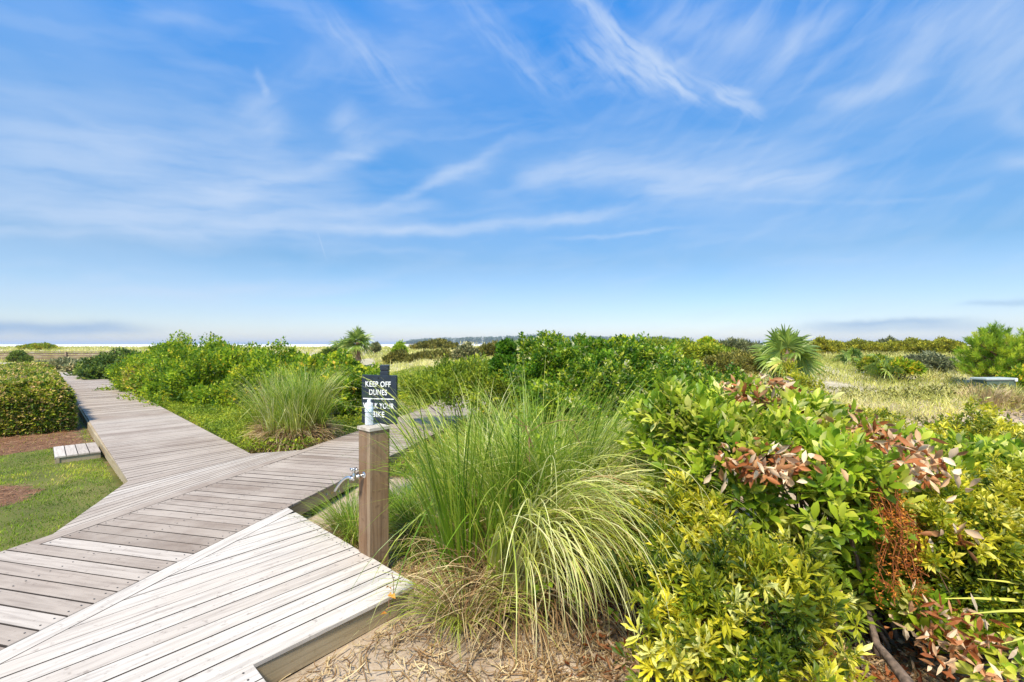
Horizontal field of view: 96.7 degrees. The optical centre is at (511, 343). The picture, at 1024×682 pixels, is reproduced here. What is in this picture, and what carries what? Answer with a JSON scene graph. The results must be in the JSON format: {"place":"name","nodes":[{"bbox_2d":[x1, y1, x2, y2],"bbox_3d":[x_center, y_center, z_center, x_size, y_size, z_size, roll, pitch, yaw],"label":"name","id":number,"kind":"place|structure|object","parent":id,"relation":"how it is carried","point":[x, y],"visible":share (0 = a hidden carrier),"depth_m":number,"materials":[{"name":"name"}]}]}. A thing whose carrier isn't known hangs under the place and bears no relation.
{"place":"outdoors","nodes":[
{"label":"outdoors","id":0,"kind":"place"},
{"bbox_2d":[0,344,1023,681],"bbox_3d":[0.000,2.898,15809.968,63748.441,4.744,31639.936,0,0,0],"label":"ground","id":1,"kind":"structure","parent":0,"point":[364,640],"depth_m":3.52,"materials":[{"name":"soil"}]},
{"bbox_2d":[5,350,33,362],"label":"shrub","id":2,"kind":"object","parent":1,"relation":"on","point":[19,356],"visible":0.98,"depth_m":39.74,"materials":[{"name":"green plant"}]},
{"bbox_2d":[15,342,61,349],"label":"dune shrub","id":3,"kind":"object","parent":1,"relation":"on","point":[40,346],"visible":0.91,"depth_m":61.05,"materials":[{"name":"green plant"}]},
{"bbox_2d":[0,361,79,436],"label":"clipped hedge","id":4,"kind":"object","parent":1,"relation":"on","point":[38,397],"visible":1,"depth_m":9.51,"materials":[{"name":"green plant"}]},
{"bbox_2d":[0,416,89,504],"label":"pine straw","id":5,"kind":"object","parent":1,"relation":"on","point":[20,488],"visible":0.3,"depth_m":8.39,"materials":[{"name":"brown plant"}]},
{"bbox_2d":[33,356,80,371],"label":"shrub","id":6,"kind":"object","parent":1,"relation":"on","point":[64,363],"visible":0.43,"depth_m":30.14,"materials":[{"name":"green plant"}]},
{"bbox_2d":[0,416,116,550],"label":"lawn grass","id":7,"kind":"structure","parent":1,"relation":"on","point":[66,476],"depth_m":5.95,"materials":[{"name":"green plant"}]},
{"bbox_2d":[53,442,100,463],"bbox_3d":[-7.259,1.813,7.584,0.980,0.119,0.535,0,0,44],"label":"side step","id":8,"kind":"object","parent":1,"relation":"on","point":[70,453],"visible":0.98,"depth_m":7.40,"materials":[{"name":"grey wood"}]},
{"bbox_2d":[63,346,149,379],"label":"shrub","id":9,"kind":"object","parent":1,"relation":"on","point":[92,368],"visible":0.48,"depth_m":22.63,"materials":[{"name":"green plant"}]},
{"bbox_2d":[0,351,248,360],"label":"timber fence","id":10,"kind":"object","parent":1,"relation":"on","point":[48,357],"visible":0.18,"depth_m":45.01,"materials":[{"name":"brown wood"}]},
{"bbox_2d":[120,361,148,391],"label":"shrub","id":11,"kind":"object","parent":1,"relation":"on","point":[124,377],"visible":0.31,"depth_m":15.27,"materials":[{"name":"green plant"}]},
{"bbox_2d":[147,340,186,348],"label":"dune shrub","id":12,"kind":"object","parent":1,"relation":"on","point":[177,341],"visible":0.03,"depth_m":44.65,"materials":[{"name":"green plant"}]},
{"bbox_2d":[55,372,299,532],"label":"boardwalk","id":13,"kind":"structure","parent":1,"relation":"on","point":[150,452],"depth_m":7.24,"materials":[{"name":"grey wood"}]},
{"bbox_2d":[95,329,308,410],"bbox_3d":[-10.247,0.737,14.962,12.551,2.498,4.527,0,0,28],"label":"shrub","id":14,"kind":"object","parent":1,"relation":"on","point":[190,372],"visible":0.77,"depth_m":13.10,"materials":[{"name":"green plant"}]},
{"bbox_2d":[0,513,414,681],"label":"deck landing","id":15,"kind":"object","parent":1,"relation":"on","point":[277,600],"visible":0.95,"depth_m":2.83,"materials":[{"name":"grey wood"}]},
{"bbox_2d":[381,572,395,622],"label":"hanging sprig","id":16,"kind":"object","parent":15,"relation":"hanging from","point":[389,595],"visible":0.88,"depth_m":2.99,"materials":[{"name":"beige plant"}]},
{"bbox_2d":[0,390,490,663],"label":"boardwalk","id":17,"kind":"structure","parent":1,"relation":"on","point":[53,585],"depth_m":3.97,"materials":[{"name":"grey wood"}]},
{"bbox_2d":[113,381,425,452],"bbox_3d":[-8.982,1.494,19.338,24.638,0.698,10.859,0,0,44],"label":"ground cover","id":18,"kind":"object","parent":1,"relation":"on","point":[190,413],"visible":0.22,"depth_m":9.30,"materials":[{"name":"green plant"}]},
{"bbox_2d":[216,354,357,453],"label":"ornamental grass","id":19,"kind":"object","parent":1,"relation":"on","point":[295,408],"depth_m":8.01,"materials":[{"name":"green plant"}]},
{"bbox_2d":[318,346,338,355],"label":"dune shrub","id":20,"kind":"object","parent":1,"relation":"on","point":[326,351],"visible":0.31,"depth_m":29.78,"materials":[{"name":"green plant"}]},
{"bbox_2d":[265,346,402,413],"bbox_3d":[-5.109,0.991,12.611,2.866,1.897,6.104,0,0,-35],"label":"vine thicket","id":21,"kind":"object","parent":1,"relation":"on","point":[356,368],"visible":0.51,"depth_m":11.28,"materials":[{"name":"green plant"}]},
{"bbox_2d":[327,336,363,357],"bbox_3d":[-11.115,0.649,30.523,2.526,2.332,2.592,0,0,0],"label":"palmetto","id":22,"kind":"object","parent":1,"relation":"on","point":[335,345],"visible":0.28,"depth_m":30.39,"materials":[{"name":"green plant"}]},
{"bbox_2d":[292,472,412,547],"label":"ornamental grass","id":23,"kind":"object","parent":1,"relation":"on","point":[347,532],"depth_m":4.43,"materials":[{"name":"green plant"}]},
{"bbox_2d":[338,326,373,363],"bbox_3d":[-10.171,0.204,30.024,2.556,2.963,2.492,0,0,0],"label":"cabbage palm","id":24,"kind":"object","parent":1,"relation":"on","point":[359,336],"visible":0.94,"depth_m":29.82,"materials":[{"name":"green plant"}]},
{"bbox_2d":[334,423,389,567],"bbox_3d":[-1.215,1.347,3.690,0.253,1.347,0.366,0,0,42],"label":"wooden post","id":25,"kind":"object","parent":1,"relation":"on","point":[374,491],"visible":0.87,"depth_m":3.67,"materials":[{"name":"brown wood"}]},
{"bbox_2d":[365,399,373,425],"bbox_3d":[-1.180,0.568,3.760,0.070,0.211,0.070,0,0,0],"label":"water bottle","id":26,"kind":"object","parent":25,"relation":"on","point":[370,408],"visible":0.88,"depth_m":3.74,"materials":[{"name":"white plastic"}]},
{"bbox_2d":[368,342,381,356],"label":"dune shrub","id":27,"kind":"object","parent":1,"relation":"on","point":[376,347],"visible":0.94,"depth_m":39.75,"materials":[{"name":"green plant"}]},
{"bbox_2d":[362,365,397,497],"bbox_3d":[-1.501,1.107,5.250,0.435,1.725,0.147,0,0,13],"label":"notice sign","id":28,"kind":"object","parent":1,"relation":"on","point":[385,377],"visible":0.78,"depth_m":5.18,"materials":[{"name":"plastic"}]},
{"bbox_2d":[381,348,409,364],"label":"dune shrub","id":29,"kind":"object","parent":1,"relation":"on","point":[400,354],"visible":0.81,"depth_m":27.62,"materials":[{"name":"green plant"}]},
{"bbox_2d":[390,339,408,353],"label":"dune shrub","id":30,"kind":"object","parent":1,"relation":"on","point":[398,345],"visible":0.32,"depth_m":28.85,"materials":[{"name":"green plant"}]},
{"bbox_2d":[338,456,466,578],"bbox_3d":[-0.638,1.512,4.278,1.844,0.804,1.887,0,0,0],"label":"ornamental grass","id":31,"kind":"object","parent":1,"relation":"on","point":[398,525],"depth_m":4.14,"materials":[{"name":"green plant"}]},
{"bbox_2d":[403,349,435,362],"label":"dune shrub","id":32,"kind":"object","parent":1,"relation":"on","point":[421,354],"visible":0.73,"depth_m":26.70,"materials":[{"name":"green plant"}]},
{"bbox_2d":[408,338,459,349],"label":"dune shrub","id":33,"kind":"object","parent":1,"relation":"on","point":[436,343],"visible":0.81,"depth_m":50.98,"materials":[{"name":"green plant"}]},
{"bbox_2d":[427,348,454,359],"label":"dune shrub","id":34,"kind":"object","parent":1,"relation":"on","point":[441,352],"visible":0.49,"depth_m":28.49,"materials":[{"name":"green plant"}]},
{"bbox_2d":[397,369,503,580],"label":"ornamental grass","id":35,"kind":"object","parent":1,"relation":"on","point":[459,453],"depth_m":4.27,"materials":[{"name":"green plant"}]},
{"bbox_2d":[395,351,530,433],"bbox_3d":[-0.949,1.036,9.207,3.420,1.765,2.084,0,0,28],"label":"shrub","id":36,"kind":"object","parent":1,"relation":"on","point":[446,375],"visible":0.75,"depth_m":8.71,"materials":[{"name":"green plant"}]},
{"bbox_2d":[451,341,481,360],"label":"dune shrub","id":37,"kind":"object","parent":1,"relation":"on","point":[463,350],"visible":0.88,"depth_m":23.74,"materials":[{"name":"green plant"}]},
{"bbox_2d":[365,532,572,668],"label":"ornamental grass","id":38,"kind":"object","parent":1,"relation":"on","point":[455,621],"depth_m":2.95,"materials":[{"name":"green plant"}]},
{"bbox_2d":[476,339,497,355],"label":"dune shrub","id":39,"kind":"object","parent":1,"relation":"on","point":[488,349],"visible":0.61,"depth_m":25.62,"materials":[{"name":"green plant"}]},
{"bbox_2d":[197,365,784,491],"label":"weeds","id":40,"kind":"object","parent":1,"relation":"on","point":[355,415],"visible":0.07,"depth_m":9.80,"materials":[{"name":"green plant"}]},
{"bbox_2d":[327,347,678,630],"bbox_3d":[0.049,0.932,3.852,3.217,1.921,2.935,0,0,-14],"label":"ornamental grass","id":41,"kind":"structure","parent":1,"relation":"on","point":[456,505],"depth_m":3.37,"materials":[{"name":"green plant"}]},
{"bbox_2d":[487,337,519,430],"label":"shrub","id":42,"kind":"object","parent":1,"relation":"on","point":[506,348],"visible":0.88,"depth_m":8.42,"materials":[{"name":"green plant"}]},
{"bbox_2d":[0,345,1023,433],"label":"dune grass","id":43,"kind":"structure","parent":1,"relation":"on","point":[872,403],"depth_m":14.44,"materials":[{"name":"beige plant"}]},
{"bbox_2d":[396,384,829,680],"bbox_3d":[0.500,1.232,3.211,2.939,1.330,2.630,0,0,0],"label":"ornamental grass","id":44,"kind":"object","parent":1,"relation":"on","point":[536,553],"depth_m":2.87,"materials":[{"name":"green plant"}]},
{"bbox_2d":[279,517,961,681],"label":"straw litter","id":45,"kind":"object","parent":1,"relation":"on","point":[519,660],"visible":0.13,"depth_m":2.69,"materials":[{"name":"beige plant"}]},
{"bbox_2d":[607,334,647,348],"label":"shrub","id":46,"kind":"object","parent":1,"relation":"on","point":[612,338],"visible":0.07,"depth_m":9.92,"materials":[{"name":"green plant"}]},
{"bbox_2d":[499,329,762,459],"bbox_3d":[1.619,0.849,6.399,3.762,2.173,2.518,0,0,11],"label":"shrub","id":47,"kind":"object","parent":1,"relation":"on","point":[558,352],"visible":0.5,"depth_m":6.20,"materials":[{"name":"green plant"}]},
{"bbox_2d":[642,335,740,368],"bbox_3d":[5.063,0.620,13.486,4.512,1.754,2.230,0,0,-28],"label":"shrub","id":48,"kind":"object","parent":1,"relation":"on","point":[693,349],"visible":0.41,"depth_m":12.84,"materials":[{"name":"green plant"}]},
{"bbox_2d":[696,335,726,365],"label":"shrub","id":49,"kind":"object","parent":1,"relation":"on","point":[706,339],"visible":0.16,"depth_m":15.85,"materials":[{"name":"green plant"}]},
{"bbox_2d":[702,348,765,378],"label":"shrub","id":50,"kind":"object","parent":1,"relation":"on","point":[745,360],"visible":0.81,"depth_m":11.92,"materials":[{"name":"green plant"}]},
{"bbox_2d":[597,462,881,681],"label":"narrow leaved bush","id":51,"kind":"object","parent":1,"relation":"on","point":[800,595],"visible":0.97,"depth_m":2.05,"materials":[{"name":"yellow plant"}]},
{"bbox_2d":[715,336,763,352],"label":"shrub","id":52,"kind":"object","parent":1,"relation":"on","point":[741,343],"visible":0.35,"depth_m":17.70,"materials":[{"name":"green plant"}]},
{"bbox_2d":[780,348,794,357],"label":"dune shrub","id":53,"kind":"object","parent":1,"relation":"on","point":[785,351],"visible":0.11,"depth_m":23.36,"materials":[{"name":"green plant"}]},
{"bbox_2d":[751,323,827,384],"bbox_3d":[7.118,0.484,11.793,1.836,2.037,1.451,0,0,33],"label":"cabbage palm","id":54,"kind":"object","parent":1,"relation":"on","point":[772,357],"visible":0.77,"depth_m":11.84,"materials":[{"name":"green plant"}]},
{"bbox_2d":[563,541,1023,681],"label":"leaf litter","id":55,"kind":"object","parent":1,"relation":"on","point":[873,668],"visible":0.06,"depth_m":2.66,"materials":[{"name":"plant"}]},
{"bbox_2d":[610,371,1023,681],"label":"broad leaved bush","id":56,"kind":"object","parent":1,"relation":"on","point":[826,456],"visible":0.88,"depth_m":2.67,"materials":[{"name":"green plant"}]},
{"bbox_2d":[779,376,793,391],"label":"dead twig","id":57,"kind":"object","parent":56,"relation":"attached to","point":[789,377],"visible":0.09,"depth_m":3.49,"materials":[{"name":"beige plant"}]},
{"bbox_2d":[867,476,939,609],"bbox_3d":[2.098,1.063,2.497,0.591,0.686,0.315,0,0,-33],"label":"rusty vine","id":58,"kind":"object","parent":56,"relation":"hanging from","point":[902,541],"visible":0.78,"depth_m":2.43,"materials":[{"name":"brown plant"}]},
{"bbox_2d":[877,578,1019,681],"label":"dead leaf heap","id":59,"kind":"object","parent":56,"relation":"in","point":[965,645],"visible":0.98,"depth_m":2.23,"materials":[{"name":"brown plant"}]},
{"bbox_2d":[809,336,850,354],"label":"dune shrub","id":60,"kind":"object","parent":1,"relation":"on","point":[831,345],"visible":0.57,"depth_m":29.26,"materials":[{"name":"green plant"}]},
{"bbox_2d":[776,356,908,427],"bbox_3d":[4.261,1.030,5.990,2.132,1.725,1.069,0,0,-23],"label":"yellow sprig bush","id":61,"kind":"object","parent":1,"relation":"on","point":[802,378],"visible":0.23,"depth_m":6.04,"materials":[{"name":"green plant"}]},
{"bbox_2d":[828,346,873,366],"bbox_3d":[14.258,0.754,18.997,1.732,1.532,1.796,0,0,0],"label":"palmetto","id":62,"kind":"object","parent":1,"relation":"on","point":[849,355],"visible":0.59,"depth_m":19.00,"materials":[{"name":"green plant"}]},
{"bbox_2d":[827,337,884,352],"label":"dune shrub","id":63,"kind":"object","parent":1,"relation":"on","point":[861,345],"visible":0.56,"depth_m":33.08,"materials":[{"name":"green plant"}]},
{"bbox_2d":[854,353,894,373],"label":"dune shrub","id":64,"kind":"object","parent":1,"relation":"on","point":[867,359],"visible":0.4,"depth_m":15.99,"materials":[{"name":"green plant"}]},
{"bbox_2d":[726,350,1023,423],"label":"dune weeds","id":65,"kind":"object","parent":1,"relation":"on","point":[919,388],"visible":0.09,"depth_m":10.76,"materials":[{"name":"green plant"}]},
{"bbox_2d":[859,355,908,382],"bbox_3d":[11.894,0.833,14.478,1.128,0.922,1.146,0,0,0],"label":"palmetto","id":66,"kind":"object","parent":1,"relation":"on","point":[869,368],"visible":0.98,"depth_m":14.54,"materials":[{"name":"green plant"}]},
{"bbox_2d":[877,334,899,342],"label":"dune shrub","id":67,"kind":"object","parent":1,"relation":"on","point":[882,340],"visible":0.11,"depth_m":35.84,"materials":[{"name":"green plant"}]},
{"bbox_2d":[872,337,921,352],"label":"dune shrub","id":68,"kind":"object","parent":1,"relation":"on","point":[891,346],"visible":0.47,"depth_m":31.60,"materials":[{"name":"green plant"}]},
{"bbox_2d":[871,355,927,380],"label":"dune shrub","id":69,"kind":"object","parent":1,"relation":"on","point":[914,367],"visible":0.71,"depth_m":14.74,"materials":[{"name":"green plant"}]},
{"bbox_2d":[903,350,960,372],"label":"dune shrub","id":70,"kind":"object","parent":1,"relation":"on","point":[929,359],"visible":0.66,"depth_m":16.61,"materials":[{"name":"green plant"}]},
{"bbox_2d":[908,336,969,353],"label":"dune shrub","id":71,"kind":"object","parent":1,"relation":"on","point":[943,344],"visible":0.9,"depth_m":29.57,"materials":[{"name":"green plant"}]},
{"bbox_2d":[868,393,1023,443],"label":"yellow leaved bush","id":72,"kind":"object","parent":1,"relation":"on","point":[987,424],"visible":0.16,"depth_m":4.77,"materials":[{"name":"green plant"}]},
{"bbox_2d":[870,448,1023,662],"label":"narrow leaved bush","id":73,"kind":"object","parent":1,"relation":"on","point":[993,504],"visible":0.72,"depth_m":2.45,"materials":[{"name":"yellow plant"}]},
{"bbox_2d":[945,579,1023,643],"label":"yucca","id":74,"kind":"object","parent":1,"relation":"on","point":[1009,599],"visible":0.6,"depth_m":2.30,"materials":[{"name":"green plant"}]},
{"bbox_2d":[949,321,1023,376],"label":"young pine","id":75,"kind":"object","parent":1,"relation":"on","point":[993,351],"visible":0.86,"depth_m":13.25,"materials":[{"name":"green plant"}]},
{"bbox_2d":[951,381,1023,407],"bbox_3d":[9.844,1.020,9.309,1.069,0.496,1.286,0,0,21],"label":"dry weeds","id":76,"kind":"object","parent":1,"relation":"on","point":[997,393],"visible":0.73,"depth_m":9.08,"materials":[{"name":"beige plant"}]},
{"bbox_2d":[970,377,1017,391],"bbox_3d":[10.796,0.985,10.194,0.790,0.448,0.352,0,0,-6],"label":"utility box","id":77,"kind":"object","parent":1,"relation":"on","point":[998,380],"visible":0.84,"depth_m":10.06,"materials":[{"name":"white paint"}]},
{"bbox_2d":[992,362,1023,390],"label":"dune shrub","id":78,"kind":"object","parent":1,"relation":"on","point":[1018,372],"visible":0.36,"depth_m":10.94,"materials":[{"name":"green plant"}]},
{"bbox_2d":[0,0,1023,343],"label":"sky","id":79,"kind":"structure","parent":0,"point":[238,171],"materials":[{"name":"blue"}]},
{"bbox_3d":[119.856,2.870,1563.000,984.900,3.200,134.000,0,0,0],"label":"island","id":80,"kind":"structure","parent":0,"visible":0},
{"bbox_2d":[405,334,691,343],"bbox_3d":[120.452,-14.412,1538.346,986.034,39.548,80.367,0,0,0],"label":"island forest","id":81,"kind":"object","parent":80,"relation":"on","point":[470,339],"visible":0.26,"depth_m":1518.93,"materials":[{"name":"green plant"}]}
]}

